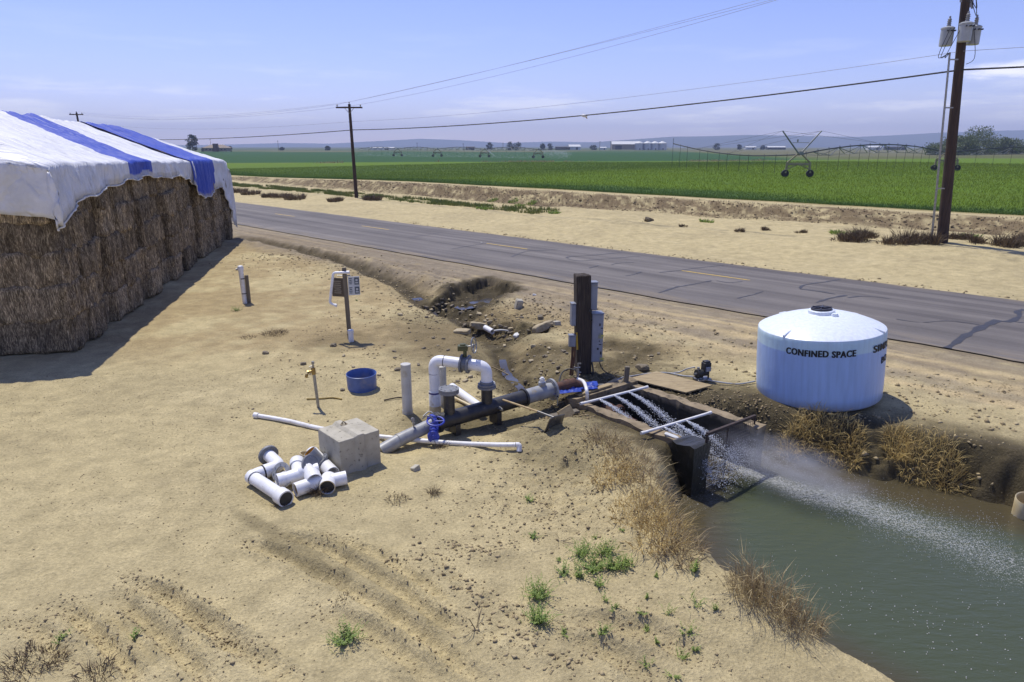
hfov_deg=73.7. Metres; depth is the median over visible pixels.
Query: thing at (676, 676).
green weed
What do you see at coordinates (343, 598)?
dead weed
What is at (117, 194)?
hay bale
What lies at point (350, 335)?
pipe stub
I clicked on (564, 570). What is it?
green weed
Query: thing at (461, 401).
thin pipe
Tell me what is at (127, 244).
hay bale
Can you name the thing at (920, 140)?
hills
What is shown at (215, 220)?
hay bale
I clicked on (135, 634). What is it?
green weed
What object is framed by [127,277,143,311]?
hay bale
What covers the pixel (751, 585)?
dry grass
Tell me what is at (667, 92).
neutral wire
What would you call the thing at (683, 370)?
pale hose
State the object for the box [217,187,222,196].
hay bale
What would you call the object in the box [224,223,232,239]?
hay bale
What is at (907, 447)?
dry grass
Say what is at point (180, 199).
hay bale
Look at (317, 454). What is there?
flanged spool
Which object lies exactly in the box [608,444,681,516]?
dry grass
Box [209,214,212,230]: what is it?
hay bale
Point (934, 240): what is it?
dry bush
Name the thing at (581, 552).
green weed
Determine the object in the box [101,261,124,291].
hay bale
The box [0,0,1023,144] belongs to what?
sky
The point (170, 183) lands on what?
hay bale
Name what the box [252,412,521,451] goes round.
irrigation pipe
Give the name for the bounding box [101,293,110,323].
hay bale
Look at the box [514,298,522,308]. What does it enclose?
concrete stub
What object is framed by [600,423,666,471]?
dry grass
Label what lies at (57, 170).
tarp
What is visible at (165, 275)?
hay bale
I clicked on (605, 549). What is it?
green weed
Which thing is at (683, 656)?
green weed
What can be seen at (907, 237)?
dry bush
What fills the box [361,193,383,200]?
dry bush
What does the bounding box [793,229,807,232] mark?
dry bush
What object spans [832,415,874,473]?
dry grass
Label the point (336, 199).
dry bush
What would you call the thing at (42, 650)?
dead weed
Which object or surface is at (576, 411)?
plank
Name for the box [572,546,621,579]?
green weed
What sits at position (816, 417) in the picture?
dry grass
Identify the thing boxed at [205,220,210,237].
hay bale
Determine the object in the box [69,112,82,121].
utility pole
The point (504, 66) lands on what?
power line
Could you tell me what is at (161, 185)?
hay bale
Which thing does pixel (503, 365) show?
ditch water
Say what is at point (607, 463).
dry grass
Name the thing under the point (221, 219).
hay bale
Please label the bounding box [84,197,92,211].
hay bale
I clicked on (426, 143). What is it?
hills
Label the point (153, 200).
hay bale
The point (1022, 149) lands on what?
tree
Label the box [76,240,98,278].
hay bale
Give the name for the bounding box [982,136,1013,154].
tree
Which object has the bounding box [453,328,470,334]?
rock
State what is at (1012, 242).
dry bush
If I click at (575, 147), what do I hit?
white shed
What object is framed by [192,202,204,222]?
hay bale
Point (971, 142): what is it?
tree
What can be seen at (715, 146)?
tree
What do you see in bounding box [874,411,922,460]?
dry grass
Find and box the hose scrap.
[306,397,341,399]
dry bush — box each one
[233,188,248,192]
[240,189,260,194]
[260,192,278,197]
[268,192,294,197]
[281,193,306,199]
[325,196,344,201]
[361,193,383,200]
[735,227,745,232]
[761,226,770,230]
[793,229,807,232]
[829,222,873,242]
[854,228,880,238]
[873,225,926,245]
[911,229,948,244]
[949,229,975,239]
[965,234,988,243]
[986,231,1023,247]
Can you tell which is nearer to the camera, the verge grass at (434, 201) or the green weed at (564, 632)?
the green weed at (564, 632)
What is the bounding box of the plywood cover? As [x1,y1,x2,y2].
[633,371,711,392]
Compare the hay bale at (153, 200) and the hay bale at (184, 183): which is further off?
the hay bale at (184, 183)
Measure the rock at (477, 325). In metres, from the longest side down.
0.585 x 0.320 x 0.202 m
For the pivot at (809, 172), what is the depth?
101.88 m
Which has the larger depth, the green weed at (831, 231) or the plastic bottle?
the green weed at (831, 231)
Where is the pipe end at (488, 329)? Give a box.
[483,325,494,333]
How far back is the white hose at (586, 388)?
13.84 m
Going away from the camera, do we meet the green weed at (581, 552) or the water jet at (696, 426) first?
the green weed at (581, 552)
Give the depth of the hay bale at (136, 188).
22.67 m
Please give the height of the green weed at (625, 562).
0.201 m
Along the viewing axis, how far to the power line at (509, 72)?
48.73 m
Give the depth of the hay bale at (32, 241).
16.36 m
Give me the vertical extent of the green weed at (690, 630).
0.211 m
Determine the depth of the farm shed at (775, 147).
1006.13 m
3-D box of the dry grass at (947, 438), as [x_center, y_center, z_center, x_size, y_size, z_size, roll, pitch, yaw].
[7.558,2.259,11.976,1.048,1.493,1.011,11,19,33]
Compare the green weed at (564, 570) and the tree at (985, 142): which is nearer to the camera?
the green weed at (564, 570)
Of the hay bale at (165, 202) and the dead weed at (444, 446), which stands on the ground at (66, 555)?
the dead weed at (444, 446)
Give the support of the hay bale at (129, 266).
on the hay bale at (135, 297)
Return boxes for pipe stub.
[292,475,320,496]
[347,329,353,341]
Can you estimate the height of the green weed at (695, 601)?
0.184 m
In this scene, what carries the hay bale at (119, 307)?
on the ground at (66, 555)
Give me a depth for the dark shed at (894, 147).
881.56 m
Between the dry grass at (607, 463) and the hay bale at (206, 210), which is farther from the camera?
the hay bale at (206, 210)
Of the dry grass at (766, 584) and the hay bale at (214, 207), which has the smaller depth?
the dry grass at (766, 584)
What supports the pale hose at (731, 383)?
on the ground at (66, 555)
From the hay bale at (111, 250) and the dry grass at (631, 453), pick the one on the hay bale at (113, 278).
the hay bale at (111, 250)
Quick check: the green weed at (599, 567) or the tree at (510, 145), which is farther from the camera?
the tree at (510, 145)
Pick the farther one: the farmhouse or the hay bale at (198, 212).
the farmhouse
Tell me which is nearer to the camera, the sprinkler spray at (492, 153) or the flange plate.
the flange plate
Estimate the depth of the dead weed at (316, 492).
10.16 m
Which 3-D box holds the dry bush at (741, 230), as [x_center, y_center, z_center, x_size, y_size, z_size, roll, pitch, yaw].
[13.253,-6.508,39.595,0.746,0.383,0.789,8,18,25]
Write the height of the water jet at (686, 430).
0.920 m
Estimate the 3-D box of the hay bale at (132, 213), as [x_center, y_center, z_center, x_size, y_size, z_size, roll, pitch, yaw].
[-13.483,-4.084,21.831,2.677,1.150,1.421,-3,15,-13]
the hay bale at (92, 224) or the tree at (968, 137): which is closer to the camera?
the hay bale at (92, 224)
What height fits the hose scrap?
0.057 m
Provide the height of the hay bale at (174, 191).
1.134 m
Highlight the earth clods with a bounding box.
[0,179,1023,681]
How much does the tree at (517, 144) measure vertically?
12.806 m
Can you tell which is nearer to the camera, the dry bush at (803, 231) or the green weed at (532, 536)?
the green weed at (532, 536)
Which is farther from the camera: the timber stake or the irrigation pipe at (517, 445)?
the timber stake
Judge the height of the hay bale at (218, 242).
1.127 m
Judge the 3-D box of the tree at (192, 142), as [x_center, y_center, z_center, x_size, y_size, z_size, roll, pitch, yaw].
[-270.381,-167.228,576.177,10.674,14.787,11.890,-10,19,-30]
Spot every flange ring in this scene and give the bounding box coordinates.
[272,462,289,479]
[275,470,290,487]
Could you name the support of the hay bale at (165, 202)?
on the hay bale at (170, 225)
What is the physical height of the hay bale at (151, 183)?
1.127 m
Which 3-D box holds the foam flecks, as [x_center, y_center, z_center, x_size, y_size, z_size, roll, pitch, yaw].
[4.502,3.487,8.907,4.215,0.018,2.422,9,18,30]
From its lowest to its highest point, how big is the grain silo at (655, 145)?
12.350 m
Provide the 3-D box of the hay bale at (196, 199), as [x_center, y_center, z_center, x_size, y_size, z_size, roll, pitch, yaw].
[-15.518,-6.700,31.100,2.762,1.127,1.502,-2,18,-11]
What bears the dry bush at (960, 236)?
on the ground at (66, 555)
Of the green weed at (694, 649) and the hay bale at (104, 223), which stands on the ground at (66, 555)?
the green weed at (694, 649)
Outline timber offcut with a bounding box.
[557,404,574,417]
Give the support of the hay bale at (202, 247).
on the ground at (66, 555)
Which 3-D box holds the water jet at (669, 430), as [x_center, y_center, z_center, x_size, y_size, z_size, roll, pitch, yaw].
[3.173,2.130,11.860,1.480,0.837,0.550,14,21,41]
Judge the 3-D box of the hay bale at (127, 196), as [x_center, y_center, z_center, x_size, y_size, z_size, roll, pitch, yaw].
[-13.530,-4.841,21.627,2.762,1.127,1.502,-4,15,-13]
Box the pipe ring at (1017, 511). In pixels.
[1011,491,1023,519]
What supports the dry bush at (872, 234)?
on the ground at (66, 555)
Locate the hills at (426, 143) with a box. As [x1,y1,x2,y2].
[176,139,592,146]
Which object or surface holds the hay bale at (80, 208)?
on the hay bale at (81, 230)
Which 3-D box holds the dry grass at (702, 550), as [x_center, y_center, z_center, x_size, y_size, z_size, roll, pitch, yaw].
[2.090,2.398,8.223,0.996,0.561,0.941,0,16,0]
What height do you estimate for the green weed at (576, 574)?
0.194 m
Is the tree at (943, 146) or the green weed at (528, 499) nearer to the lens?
the green weed at (528, 499)
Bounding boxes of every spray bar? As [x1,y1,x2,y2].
[579,385,648,404]
[640,411,711,434]
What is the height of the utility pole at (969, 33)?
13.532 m
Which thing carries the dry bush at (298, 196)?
on the ground at (66, 555)
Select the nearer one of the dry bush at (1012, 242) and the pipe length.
the pipe length
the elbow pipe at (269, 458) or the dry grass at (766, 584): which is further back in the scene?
the elbow pipe at (269, 458)
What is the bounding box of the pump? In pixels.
[693,360,711,381]
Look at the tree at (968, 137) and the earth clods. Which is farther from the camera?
the tree at (968, 137)
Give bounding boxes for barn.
[611,141,637,149]
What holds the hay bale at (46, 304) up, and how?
on the hay bale at (61, 335)
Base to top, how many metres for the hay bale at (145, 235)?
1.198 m
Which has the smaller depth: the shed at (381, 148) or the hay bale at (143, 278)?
the hay bale at (143, 278)
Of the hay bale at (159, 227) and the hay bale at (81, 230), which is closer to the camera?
the hay bale at (81, 230)
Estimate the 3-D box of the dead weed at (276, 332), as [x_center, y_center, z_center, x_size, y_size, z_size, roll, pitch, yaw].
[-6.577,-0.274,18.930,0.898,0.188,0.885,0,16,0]
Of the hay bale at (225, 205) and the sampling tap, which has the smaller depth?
the sampling tap
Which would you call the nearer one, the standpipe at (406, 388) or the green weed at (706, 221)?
the standpipe at (406, 388)
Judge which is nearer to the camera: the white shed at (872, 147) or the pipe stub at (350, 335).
the pipe stub at (350, 335)
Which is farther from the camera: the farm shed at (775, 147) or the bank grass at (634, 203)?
the farm shed at (775, 147)
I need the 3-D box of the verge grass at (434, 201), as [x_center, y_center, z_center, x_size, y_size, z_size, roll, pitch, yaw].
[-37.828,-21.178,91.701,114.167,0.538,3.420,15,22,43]
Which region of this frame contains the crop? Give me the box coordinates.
[229,160,1023,214]
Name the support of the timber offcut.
on the ground at (66, 555)
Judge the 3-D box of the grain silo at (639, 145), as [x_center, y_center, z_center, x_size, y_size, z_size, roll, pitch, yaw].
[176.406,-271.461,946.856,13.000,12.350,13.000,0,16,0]
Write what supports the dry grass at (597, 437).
on the ground at (66, 555)
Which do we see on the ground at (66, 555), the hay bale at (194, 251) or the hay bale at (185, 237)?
the hay bale at (194, 251)
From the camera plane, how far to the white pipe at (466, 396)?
13.81 m
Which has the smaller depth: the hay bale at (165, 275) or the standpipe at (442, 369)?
the standpipe at (442, 369)
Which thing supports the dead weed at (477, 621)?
on the ground at (66, 555)
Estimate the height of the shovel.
0.346 m
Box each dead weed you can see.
[0,639,72,681]
[63,648,121,681]
[258,328,290,336]
[305,484,331,496]
[336,591,353,606]
[383,491,407,504]
[423,484,445,495]
[431,440,447,450]
[455,603,481,629]
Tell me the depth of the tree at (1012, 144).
372.26 m
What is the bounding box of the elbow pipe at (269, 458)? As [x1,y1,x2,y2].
[245,445,293,506]
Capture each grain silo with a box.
[634,141,643,149]
[643,141,651,149]
[651,141,658,149]
[659,141,666,149]
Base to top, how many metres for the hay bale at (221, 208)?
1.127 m
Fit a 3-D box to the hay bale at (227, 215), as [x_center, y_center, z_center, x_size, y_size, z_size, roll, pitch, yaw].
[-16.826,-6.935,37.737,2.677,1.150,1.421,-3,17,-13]
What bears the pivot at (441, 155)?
on the ground at (66, 555)
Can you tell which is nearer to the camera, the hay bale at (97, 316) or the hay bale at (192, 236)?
the hay bale at (97, 316)
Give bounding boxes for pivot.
[361,147,569,157]
[672,131,1023,176]
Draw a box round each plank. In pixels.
[549,409,579,415]
[575,383,611,395]
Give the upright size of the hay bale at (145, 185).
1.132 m
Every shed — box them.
[370,147,394,149]
[555,146,569,149]
[568,145,580,149]
[744,146,756,149]
[766,146,785,149]
[866,146,881,149]
[883,146,905,149]
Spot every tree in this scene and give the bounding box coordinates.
[185,134,198,150]
[486,142,493,149]
[507,141,514,149]
[513,142,521,149]
[713,143,719,149]
[925,142,944,154]
[933,136,962,154]
[956,133,978,154]
[957,124,1001,154]
[957,138,984,154]
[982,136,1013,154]
[994,138,1023,154]
[1013,140,1023,153]
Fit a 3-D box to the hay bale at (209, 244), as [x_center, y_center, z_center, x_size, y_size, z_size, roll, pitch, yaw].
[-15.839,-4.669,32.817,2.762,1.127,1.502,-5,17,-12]
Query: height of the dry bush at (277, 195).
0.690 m
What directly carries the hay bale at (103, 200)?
on the hay bale at (104, 223)
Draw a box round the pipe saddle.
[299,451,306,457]
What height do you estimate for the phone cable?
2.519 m
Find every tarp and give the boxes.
[0,110,195,230]
[80,121,237,226]
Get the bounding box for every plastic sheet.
[555,387,582,393]
[583,381,597,389]
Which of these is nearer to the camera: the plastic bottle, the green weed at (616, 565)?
the green weed at (616, 565)
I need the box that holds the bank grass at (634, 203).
[236,176,1023,233]
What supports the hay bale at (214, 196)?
on the hay bale at (214, 207)
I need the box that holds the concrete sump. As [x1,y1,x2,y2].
[565,376,766,495]
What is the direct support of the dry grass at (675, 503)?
on the ground at (66, 555)
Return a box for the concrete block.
[318,418,380,473]
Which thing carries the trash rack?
in the concrete sump
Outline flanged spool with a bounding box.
[304,447,327,466]
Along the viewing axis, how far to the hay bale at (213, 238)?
34.03 m
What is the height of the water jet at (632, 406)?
0.679 m
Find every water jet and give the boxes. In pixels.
[600,399,645,422]
[600,401,637,420]
[615,395,664,430]
[629,392,689,435]
[665,427,730,496]
[677,424,744,488]
[687,421,753,481]
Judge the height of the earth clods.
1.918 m
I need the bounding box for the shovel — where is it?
[502,399,564,432]
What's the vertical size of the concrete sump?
1.650 m
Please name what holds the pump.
on the ground at (66, 555)
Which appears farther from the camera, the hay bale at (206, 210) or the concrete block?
the hay bale at (206, 210)
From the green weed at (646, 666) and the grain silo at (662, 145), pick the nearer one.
the green weed at (646, 666)
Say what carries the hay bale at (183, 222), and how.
on the hay bale at (185, 237)
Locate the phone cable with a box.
[159,66,1023,139]
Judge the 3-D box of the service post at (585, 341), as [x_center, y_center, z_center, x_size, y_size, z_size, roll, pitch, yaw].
[1.991,-0.286,15.336,1.444,2.458,0.554,3,16,10]
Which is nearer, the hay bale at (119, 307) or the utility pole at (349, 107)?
the hay bale at (119, 307)
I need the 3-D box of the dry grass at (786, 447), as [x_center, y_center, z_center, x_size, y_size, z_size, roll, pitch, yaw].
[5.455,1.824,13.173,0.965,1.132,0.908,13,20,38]
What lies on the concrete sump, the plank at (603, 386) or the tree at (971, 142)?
the plank at (603, 386)
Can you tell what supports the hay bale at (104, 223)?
on the hay bale at (111, 250)
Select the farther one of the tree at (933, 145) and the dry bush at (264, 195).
the tree at (933, 145)
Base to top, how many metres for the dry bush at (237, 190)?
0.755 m
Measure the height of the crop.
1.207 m
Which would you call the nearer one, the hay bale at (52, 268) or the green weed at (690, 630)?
the green weed at (690, 630)
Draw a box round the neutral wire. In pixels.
[79,47,1022,128]
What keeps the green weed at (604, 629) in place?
on the ground at (66, 555)
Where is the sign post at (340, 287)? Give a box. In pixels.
[329,267,359,336]
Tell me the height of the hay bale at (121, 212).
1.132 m
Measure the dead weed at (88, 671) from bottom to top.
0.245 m
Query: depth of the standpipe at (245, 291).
22.55 m
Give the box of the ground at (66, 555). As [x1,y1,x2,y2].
[0,147,1023,681]
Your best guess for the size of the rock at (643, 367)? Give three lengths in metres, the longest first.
0.378 x 0.208 x 0.130 m
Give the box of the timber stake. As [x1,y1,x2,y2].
[624,366,629,381]
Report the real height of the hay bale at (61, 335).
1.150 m
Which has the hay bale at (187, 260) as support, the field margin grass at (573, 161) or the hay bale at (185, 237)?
the hay bale at (185, 237)
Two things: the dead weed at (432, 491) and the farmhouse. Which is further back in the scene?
the farmhouse
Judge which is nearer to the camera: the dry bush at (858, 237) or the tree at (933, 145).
the dry bush at (858, 237)
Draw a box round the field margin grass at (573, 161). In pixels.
[314,158,774,162]
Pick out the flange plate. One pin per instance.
(312, 459)
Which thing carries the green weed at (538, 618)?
on the ground at (66, 555)
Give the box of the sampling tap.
[574,363,580,378]
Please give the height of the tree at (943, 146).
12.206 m
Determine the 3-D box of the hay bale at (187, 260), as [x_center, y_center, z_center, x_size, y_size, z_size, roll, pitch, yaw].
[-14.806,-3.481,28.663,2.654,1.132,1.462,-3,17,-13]
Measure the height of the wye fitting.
0.318 m
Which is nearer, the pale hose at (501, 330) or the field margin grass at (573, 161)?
the pale hose at (501, 330)
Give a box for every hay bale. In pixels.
[0,214,52,225]
[0,219,75,258]
[0,244,79,288]
[0,275,88,325]
[0,310,89,355]
[70,209,91,246]
[71,199,84,216]
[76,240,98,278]
[82,272,102,310]
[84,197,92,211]
[87,299,107,338]
[89,212,95,238]
[90,187,112,210]
[92,205,115,236]
[92,236,102,268]
[98,267,103,294]
[99,231,123,265]
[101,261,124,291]
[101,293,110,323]
[104,284,130,321]
[110,186,123,205]
[112,200,131,232]
[121,180,131,201]
[121,230,133,257]
[121,253,137,285]
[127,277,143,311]
[129,179,142,198]
[129,200,135,228]
[131,224,137,250]
[132,196,150,225]
[134,247,144,276]
[136,220,155,249]
[140,273,147,300]
[141,176,148,195]
[142,247,156,273]
[146,176,159,196]
[146,266,162,297]
[150,196,158,216]
[153,215,164,240]
[154,239,159,264]
[156,177,168,193]
[157,190,176,217]
[158,237,166,262]
[159,257,170,284]
[161,213,177,237]
[164,233,180,256]
[167,178,172,189]
[168,252,185,279]
[170,188,177,210]
[172,176,181,190]
[175,186,185,210]
[178,208,187,231]
[181,177,187,189]
[181,226,190,247]
[182,245,193,270]
[183,185,191,207]
[186,206,193,228]
[187,223,196,245]
[189,185,202,206]
[191,244,196,263]
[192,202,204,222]
[194,219,207,239]
[196,237,208,257]
[204,199,209,219]
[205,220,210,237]
[207,234,211,252]
[208,182,217,199]
[209,198,219,216]
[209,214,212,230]
[211,230,215,250]
[212,215,219,231]
[215,229,222,247]
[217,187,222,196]
[218,194,223,211]
[218,211,223,226]
[221,193,228,208]
[223,208,231,225]
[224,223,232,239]
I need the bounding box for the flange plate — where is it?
[301,455,319,468]
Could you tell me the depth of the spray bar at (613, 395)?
13.89 m
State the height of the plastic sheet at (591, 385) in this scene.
0.071 m
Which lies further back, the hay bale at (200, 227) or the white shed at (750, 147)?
the white shed at (750, 147)
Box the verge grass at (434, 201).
[232,182,559,213]
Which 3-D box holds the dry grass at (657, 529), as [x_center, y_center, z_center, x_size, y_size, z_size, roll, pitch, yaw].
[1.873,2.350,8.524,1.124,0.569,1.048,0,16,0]
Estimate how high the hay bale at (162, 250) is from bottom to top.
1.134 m
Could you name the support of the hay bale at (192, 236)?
on the hay bale at (194, 251)
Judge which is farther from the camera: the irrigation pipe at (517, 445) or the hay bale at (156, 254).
the hay bale at (156, 254)
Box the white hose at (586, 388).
[577,377,588,400]
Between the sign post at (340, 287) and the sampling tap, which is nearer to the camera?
the sampling tap
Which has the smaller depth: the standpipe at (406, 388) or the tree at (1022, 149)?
the standpipe at (406, 388)
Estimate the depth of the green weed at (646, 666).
6.83 m
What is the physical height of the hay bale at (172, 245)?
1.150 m
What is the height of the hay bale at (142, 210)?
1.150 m
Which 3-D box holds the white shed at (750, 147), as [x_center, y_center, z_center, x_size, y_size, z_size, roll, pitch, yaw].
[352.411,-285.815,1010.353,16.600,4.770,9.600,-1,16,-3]
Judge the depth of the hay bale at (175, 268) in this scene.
26.47 m
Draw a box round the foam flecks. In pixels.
[737,539,1021,678]
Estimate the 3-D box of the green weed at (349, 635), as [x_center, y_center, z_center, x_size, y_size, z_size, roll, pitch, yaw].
[-1.750,3.091,7.186,0.507,0.248,0.479,-10,19,-32]
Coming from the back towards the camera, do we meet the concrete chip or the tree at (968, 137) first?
the tree at (968, 137)
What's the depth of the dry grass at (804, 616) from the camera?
7.26 m
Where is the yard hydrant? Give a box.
[305,361,319,407]
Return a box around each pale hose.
[494,329,510,331]
[598,372,694,385]
[671,366,694,372]
[708,379,755,384]
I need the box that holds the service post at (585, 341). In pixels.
[568,273,622,376]
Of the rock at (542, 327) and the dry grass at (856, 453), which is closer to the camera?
the dry grass at (856, 453)
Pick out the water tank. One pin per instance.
(816, 355)
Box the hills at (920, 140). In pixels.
[530,130,1023,146]
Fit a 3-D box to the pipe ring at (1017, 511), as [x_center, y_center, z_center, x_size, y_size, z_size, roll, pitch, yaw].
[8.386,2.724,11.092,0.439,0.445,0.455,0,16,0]
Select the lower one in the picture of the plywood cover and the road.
the plywood cover
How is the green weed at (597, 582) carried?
on the ground at (66, 555)
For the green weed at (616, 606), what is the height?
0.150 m
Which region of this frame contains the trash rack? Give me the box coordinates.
[705,414,755,487]
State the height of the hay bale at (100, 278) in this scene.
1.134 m
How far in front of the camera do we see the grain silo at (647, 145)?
942.19 m
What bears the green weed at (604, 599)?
on the ground at (66, 555)
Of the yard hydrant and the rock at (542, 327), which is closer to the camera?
the yard hydrant
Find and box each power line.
[76,0,757,116]
[77,0,769,118]
[82,0,775,118]
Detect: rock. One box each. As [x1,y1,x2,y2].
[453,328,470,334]
[470,321,487,329]
[532,320,553,332]
[635,364,649,370]
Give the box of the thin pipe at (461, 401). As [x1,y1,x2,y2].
[455,397,470,405]
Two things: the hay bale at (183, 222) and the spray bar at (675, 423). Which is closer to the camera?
the spray bar at (675, 423)
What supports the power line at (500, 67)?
attached to the utility pole at (349, 107)
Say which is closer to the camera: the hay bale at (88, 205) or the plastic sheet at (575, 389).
the plastic sheet at (575, 389)
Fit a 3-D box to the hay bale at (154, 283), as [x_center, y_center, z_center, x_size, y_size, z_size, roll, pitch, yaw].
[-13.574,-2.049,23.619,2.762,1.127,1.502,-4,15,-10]
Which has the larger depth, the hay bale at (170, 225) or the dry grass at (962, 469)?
the hay bale at (170, 225)
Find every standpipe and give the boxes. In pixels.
[236,265,250,303]
[400,362,412,414]
[439,366,446,405]
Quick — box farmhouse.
[203,144,231,151]
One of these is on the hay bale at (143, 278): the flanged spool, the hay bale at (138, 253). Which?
the hay bale at (138, 253)
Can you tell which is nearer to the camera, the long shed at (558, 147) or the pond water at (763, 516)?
the pond water at (763, 516)
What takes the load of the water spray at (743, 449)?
on the pond water at (763, 516)
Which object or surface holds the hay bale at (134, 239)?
on the hay bale at (138, 253)
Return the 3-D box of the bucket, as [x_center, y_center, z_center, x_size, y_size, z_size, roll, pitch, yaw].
[-3.228,0.871,14.669,0.644,0.414,0.644,0,16,0]
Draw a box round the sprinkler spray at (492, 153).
[361,148,568,158]
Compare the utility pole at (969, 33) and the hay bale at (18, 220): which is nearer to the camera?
the hay bale at (18, 220)
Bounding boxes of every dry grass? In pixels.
[573,411,637,450]
[587,449,644,490]
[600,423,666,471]
[606,467,683,527]
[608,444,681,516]
[620,503,705,557]
[629,479,705,543]
[647,507,720,572]
[711,534,788,608]
[726,551,818,628]
[753,574,844,646]
[773,405,818,460]
[791,400,842,463]
[812,407,864,467]
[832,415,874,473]
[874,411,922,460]
[890,420,948,486]
[914,426,976,492]
[929,442,975,495]
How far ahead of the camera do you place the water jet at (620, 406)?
14.06 m
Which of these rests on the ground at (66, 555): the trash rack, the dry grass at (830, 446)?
the dry grass at (830, 446)
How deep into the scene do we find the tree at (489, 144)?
865.20 m
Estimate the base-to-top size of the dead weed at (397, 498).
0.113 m
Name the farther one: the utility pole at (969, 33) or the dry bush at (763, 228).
the dry bush at (763, 228)
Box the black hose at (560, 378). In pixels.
[556,368,575,406]
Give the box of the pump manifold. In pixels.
[380,337,584,452]
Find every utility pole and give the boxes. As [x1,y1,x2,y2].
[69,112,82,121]
[336,102,361,197]
[931,0,983,242]
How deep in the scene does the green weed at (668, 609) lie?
7.50 m
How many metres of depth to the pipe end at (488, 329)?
20.85 m
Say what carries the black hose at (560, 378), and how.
attached to the pump manifold
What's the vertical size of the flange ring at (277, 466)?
0.275 m
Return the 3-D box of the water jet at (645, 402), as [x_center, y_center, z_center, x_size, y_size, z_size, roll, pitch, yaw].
[2.925,1.560,13.569,0.381,0.719,1.619,-14,21,-41]
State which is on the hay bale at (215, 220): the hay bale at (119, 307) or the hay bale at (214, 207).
the hay bale at (214, 207)
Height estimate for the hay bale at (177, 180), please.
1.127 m
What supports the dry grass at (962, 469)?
on the ground at (66, 555)
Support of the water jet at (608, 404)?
attached to the spray bar at (613, 395)
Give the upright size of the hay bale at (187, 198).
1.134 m
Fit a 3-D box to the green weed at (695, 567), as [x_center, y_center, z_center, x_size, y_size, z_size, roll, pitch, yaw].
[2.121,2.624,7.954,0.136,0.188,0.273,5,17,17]
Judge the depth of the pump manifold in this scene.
12.83 m
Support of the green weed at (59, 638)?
on the ground at (66, 555)
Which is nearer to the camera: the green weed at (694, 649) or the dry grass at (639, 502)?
the green weed at (694, 649)
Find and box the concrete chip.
[410,464,420,471]
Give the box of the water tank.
[756,305,887,411]
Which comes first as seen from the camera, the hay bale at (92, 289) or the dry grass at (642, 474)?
the dry grass at (642, 474)
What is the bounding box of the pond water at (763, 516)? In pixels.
[675,450,1023,681]
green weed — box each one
[52,627,72,643]
[128,624,145,639]
[323,614,369,652]
[519,572,559,603]
[519,601,562,630]
[523,494,535,501]
[523,531,543,538]
[548,210,560,213]
[552,559,570,577]
[560,537,600,562]
[561,626,568,637]
[570,560,587,578]
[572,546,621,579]
[587,534,623,559]
[592,572,610,591]
[593,621,614,642]
[597,552,628,571]
[601,591,610,601]
[609,600,618,611]
[617,552,638,570]
[639,654,655,668]
[658,601,679,614]
[663,669,683,678]
[673,647,689,661]
[677,618,702,636]
[678,590,707,611]
[689,558,698,576]
[691,645,700,651]
[699,219,713,222]
[827,229,846,234]
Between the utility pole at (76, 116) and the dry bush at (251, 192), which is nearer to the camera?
the dry bush at (251, 192)
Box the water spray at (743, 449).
[723,438,1014,605]
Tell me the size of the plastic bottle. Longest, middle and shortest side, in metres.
0.258 x 0.072 x 0.065 m
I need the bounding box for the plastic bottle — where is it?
[664,432,678,438]
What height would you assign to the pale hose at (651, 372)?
0.127 m
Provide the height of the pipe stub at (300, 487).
0.236 m
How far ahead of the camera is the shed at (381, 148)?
862.18 m
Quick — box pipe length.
[307,446,338,473]
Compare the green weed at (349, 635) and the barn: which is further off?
the barn
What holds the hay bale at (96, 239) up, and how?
on the hay bale at (100, 278)
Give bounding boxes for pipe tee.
[319,471,347,494]
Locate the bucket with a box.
[346,368,376,392]
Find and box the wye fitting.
[275,455,321,486]
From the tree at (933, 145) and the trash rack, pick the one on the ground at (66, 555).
the tree at (933, 145)
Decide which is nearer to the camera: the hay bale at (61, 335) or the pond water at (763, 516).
the pond water at (763, 516)
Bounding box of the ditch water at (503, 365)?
[412,298,523,390]
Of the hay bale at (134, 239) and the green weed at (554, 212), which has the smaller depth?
the hay bale at (134, 239)
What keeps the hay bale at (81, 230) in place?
on the hay bale at (86, 256)
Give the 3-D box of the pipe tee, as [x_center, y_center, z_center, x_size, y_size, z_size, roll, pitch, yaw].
[-2.709,2.137,10.332,0.425,0.244,0.329,-5,17,-18]
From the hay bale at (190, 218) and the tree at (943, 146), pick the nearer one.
the hay bale at (190, 218)
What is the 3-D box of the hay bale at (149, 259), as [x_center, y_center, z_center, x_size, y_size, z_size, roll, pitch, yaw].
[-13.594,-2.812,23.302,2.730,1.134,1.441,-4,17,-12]
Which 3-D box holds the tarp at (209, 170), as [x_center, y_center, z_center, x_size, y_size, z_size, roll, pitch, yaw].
[-18.553,-7.687,33.229,7.921,5.442,8.982,-3,16,-12]
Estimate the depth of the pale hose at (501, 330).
20.57 m
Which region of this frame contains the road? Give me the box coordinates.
[231,202,1023,361]
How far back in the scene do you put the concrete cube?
19.98 m
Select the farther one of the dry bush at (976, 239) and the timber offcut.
the dry bush at (976, 239)
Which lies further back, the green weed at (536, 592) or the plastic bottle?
the plastic bottle
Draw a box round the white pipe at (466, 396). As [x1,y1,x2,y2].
[450,383,479,403]
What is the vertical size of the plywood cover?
0.044 m

